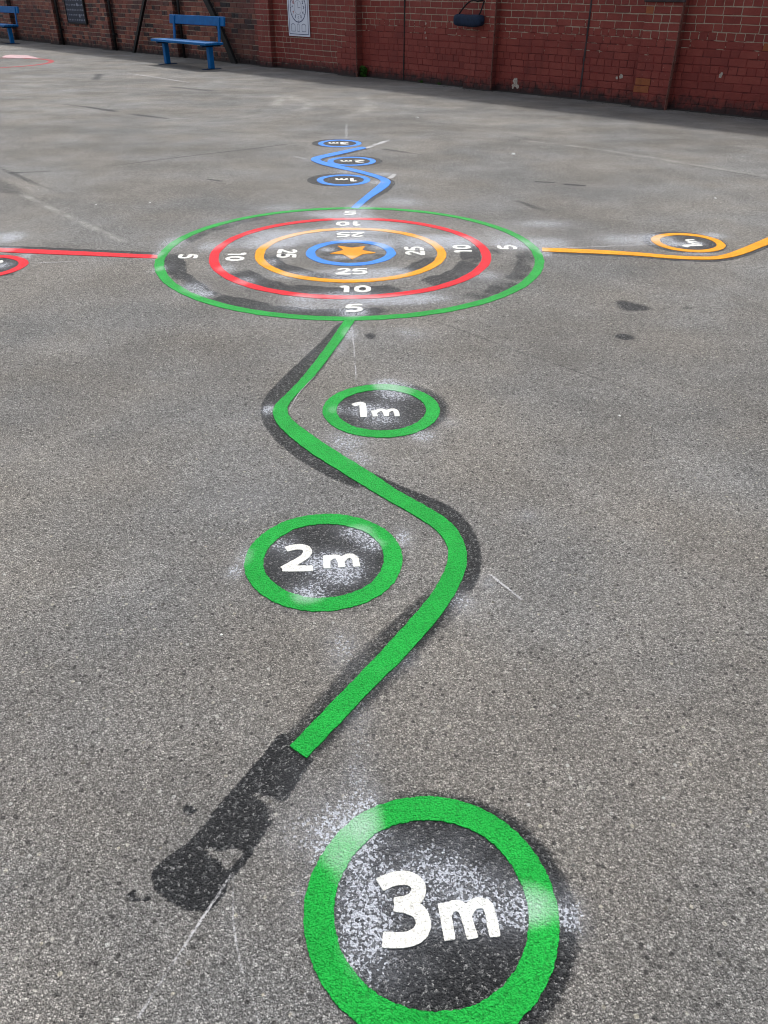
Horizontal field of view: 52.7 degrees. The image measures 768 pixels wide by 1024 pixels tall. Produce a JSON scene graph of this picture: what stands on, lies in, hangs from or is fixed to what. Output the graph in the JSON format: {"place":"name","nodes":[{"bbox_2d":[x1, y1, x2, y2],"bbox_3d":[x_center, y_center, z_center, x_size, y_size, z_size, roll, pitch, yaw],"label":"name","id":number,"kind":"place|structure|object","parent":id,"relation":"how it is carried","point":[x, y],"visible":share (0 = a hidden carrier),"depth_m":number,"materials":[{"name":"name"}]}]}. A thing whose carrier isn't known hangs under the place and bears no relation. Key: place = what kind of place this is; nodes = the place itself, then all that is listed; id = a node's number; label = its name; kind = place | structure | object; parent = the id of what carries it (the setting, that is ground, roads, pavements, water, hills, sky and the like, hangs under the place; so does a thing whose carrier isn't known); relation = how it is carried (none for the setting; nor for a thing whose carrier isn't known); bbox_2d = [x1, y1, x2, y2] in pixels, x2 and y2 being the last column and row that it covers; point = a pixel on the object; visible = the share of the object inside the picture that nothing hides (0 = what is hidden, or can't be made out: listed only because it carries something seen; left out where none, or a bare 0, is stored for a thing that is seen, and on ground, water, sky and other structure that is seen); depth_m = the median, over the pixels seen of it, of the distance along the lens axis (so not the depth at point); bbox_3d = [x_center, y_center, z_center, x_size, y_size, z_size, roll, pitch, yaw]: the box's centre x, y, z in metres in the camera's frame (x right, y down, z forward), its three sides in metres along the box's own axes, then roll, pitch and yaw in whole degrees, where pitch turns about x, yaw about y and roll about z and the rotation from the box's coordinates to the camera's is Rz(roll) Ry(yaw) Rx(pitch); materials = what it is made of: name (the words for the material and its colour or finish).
{"place":"outdoors","nodes":[
{"label":"outdoors","id":0,"kind":"place"},
{"bbox_2d":[0,38,767,1023],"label":"ground","id":1,"kind":"structure","parent":0,"point":[570,688],"depth_m":2.26,"materials":[{"name":"grey asphalt"}]},
{"bbox_2d":[0,6,18,43],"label":"park bench","id":2,"kind":"object","parent":1,"relation":"on","point":[10,9],"visible":1,"depth_m":21.22,"materials":[{"name":"blue paint"}]},
{"bbox_2d":[0,255,28,275],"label":"distance circle","id":3,"kind":"object","parent":1,"relation":"on","point":[23,262],"visible":1,"depth_m":4.54,"materials":[{"name":"red paint"}]},
{"bbox_2d":[3,55,37,58],"bbox_3d":[-8.236,-10.232,17.432,0.618,0.006,1.438,-22,40,-29],"label":"powder spill","id":4,"kind":"object","parent":1,"relation":"on","point":[18,56],"visible":1,"depth_m":17.49,"materials":[{"name":"white"}]},
{"bbox_2d":[0,58,53,67],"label":"painted ring","id":5,"kind":"object","parent":1,"relation":"on","point":[51,61],"visible":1,"depth_m":16.00,"materials":[{"name":"red paint"}]},
{"bbox_2d":[0,248,156,258],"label":"painted path","id":6,"kind":"structure","parent":1,"relation":"on","point":[54,252],"depth_m":4.70,"materials":[{"name":"red paint"}]},
{"bbox_2d":[151,14,224,69],"bbox_3d":[-3.856,-9.281,15.291,0.532,0.856,2.000,-28,43,-35],"label":"park bench","id":7,"kind":"object","parent":1,"relation":"on","point":[217,21],"visible":1,"depth_m":15.10,"materials":[{"name":"blue paint"}]},
{"bbox_2d":[244,514,402,611],"bbox_3d":[-0.171,0.133,2.205,0.449,0.003,0.452,0,34,0],"label":"distance circle","id":8,"kind":"object","parent":1,"relation":"on","point":[264,585],"visible":1,"depth_m":2.18,"materials":[{"name":"green paint"}]},
{"bbox_2d":[318,140,360,146],"bbox_3d":[-0.456,-3.803,7.998,0.450,0.003,0.450,0,34,0],"label":"distance circle","id":9,"kind":"object","parent":1,"relation":"on","point":[342,143],"visible":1,"depth_m":7.99,"materials":[{"name":"blue paint"}]},
{"bbox_2d":[317,174,369,185],"bbox_3d":[-0.339,-2.780,6.494,0.449,0.003,0.449,0,34,0],"label":"distance circle","id":10,"kind":"object","parent":1,"relation":"on","point":[321,181],"visible":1,"depth_m":6.50,"materials":[{"name":"blue paint"}]},
{"bbox_2d":[154,207,544,320],"bbox_3d":[-0.201,-1.584,4.733,2.329,0.003,2.331,0,34,0],"label":"painted target","id":11,"kind":"object","parent":1,"relation":"on","point":[348,252],"visible":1,"depth_m":4.56,"materials":[{"name":"green paint"}]},
{"bbox_2d":[311,147,390,207],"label":"painted path","id":12,"kind":"structure","parent":1,"relation":"on","point":[383,184],"depth_m":6.71,"materials":[{"name":"blue paint"}]},
{"bbox_2d":[327,157,375,165],"bbox_3d":[-0.300,-3.252,7.189,0.449,0.003,0.444,0,34,0],"label":"distance circle","id":13,"kind":"object","parent":1,"relation":"on","point":[372,161],"visible":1,"depth_m":7.17,"materials":[{"name":"blue paint"}]},
{"bbox_2d":[359,65,366,76],"bbox_3d":[-0.372,-7.813,13.742,0.131,0.188,0.214,-50,58,-48],"label":"weed","id":14,"kind":"object","parent":1,"relation":"on","point":[363,70],"visible":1,"depth_m":13.73,"materials":[{"name":"green plant"}]},
{"bbox_2d":[273,320,466,757],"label":"painted path","id":15,"kind":"structure","parent":1,"relation":"on","point":[374,672],"depth_m":2.15,"materials":[{"name":"green paint"}]},
{"bbox_2d":[322,384,439,437],"bbox_3d":[-0.011,-0.396,2.984,0.452,0.003,0.454,0,34,0],"label":"distance circle","id":16,"kind":"object","parent":1,"relation":"on","point":[428,419],"visible":1,"depth_m":2.96,"materials":[{"name":"green paint"}]},
{"bbox_2d":[0,0,767,118],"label":"brick wall","id":17,"kind":"structure","parent":1,"relation":"on","point":[709,56],"depth_m":11.65,"materials":[{"name":"brick"}]},
{"bbox_2d":[54,0,64,44],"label":"drainpipe","id":18,"kind":"object","parent":17,"relation":"attached to","point":[59,23],"visible":1,"depth_m":20.69,"materials":[{"name":"black metal"}]},
{"bbox_2d":[64,0,87,24],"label":"notice board","id":19,"kind":"object","parent":17,"relation":"attached to","point":[75,10],"visible":1,"depth_m":19.91,"materials":[{"name":"black paint"}]},
{"bbox_2d":[107,0,117,50],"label":"drainpipe","id":20,"kind":"object","parent":17,"relation":"attached to","point":[112,25],"visible":1,"depth_m":18.92,"materials":[{"name":"black metal"}]},
{"bbox_2d":[132,0,146,52],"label":"wall brace","id":21,"kind":"object","parent":17,"relation":"attached to","point":[139,25],"depth_m":18.03,"materials":[{"name":"black paint"}]},
{"bbox_2d":[176,0,185,57],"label":"drainpipe","id":22,"kind":"object","parent":17,"relation":"attached to","point":[181,30],"visible":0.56,"depth_m":17.04,"materials":[{"name":"black metal"}]},
{"bbox_2d":[203,0,237,63],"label":"wall brace","id":23,"kind":"object","parent":17,"relation":"attached to","point":[224,38],"depth_m":16.02,"materials":[{"name":"black paint"}]},
{"bbox_2d":[287,0,309,36],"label":"clock board","id":24,"kind":"object","parent":17,"relation":"attached to","point":[298,19],"visible":1,"depth_m":14.43,"materials":[{"name":"white"}]},
{"bbox_2d":[453,0,484,26],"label":"hanging bag","id":25,"kind":"object","parent":17,"relation":"hanging from","point":[468,20],"visible":0.99,"depth_m":11.59,"materials":[{"name":"blue fabric"}]},
{"bbox_2d":[0,37,767,119],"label":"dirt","id":26,"kind":"structure","parent":1,"relation":"on","point":[587,100],"depth_m":12.21,"materials":[{"name":"soil"}]},
{"bbox_2d":[303,796,559,1023],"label":"distance circle","id":27,"kind":"object","parent":1,"relation":"on","point":[358,1000],"visible":1,"depth_m":1.35,"materials":[{"name":"green paint"}]},
{"bbox_2d":[542,237,767,259],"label":"painted path","id":28,"kind":"structure","parent":1,"relation":"on","point":[753,246],"depth_m":4.74,"materials":[{"name":"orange paint"}]},
{"bbox_2d":[651,233,725,252],"bbox_3d":[1.935,-1.716,4.935,0.449,0.003,0.450,0,34,0],"label":"distance circle","id":29,"kind":"object","parent":1,"relation":"on","point":[718,247],"visible":1,"depth_m":4.91,"materials":[{"name":"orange paint"}]}
]}

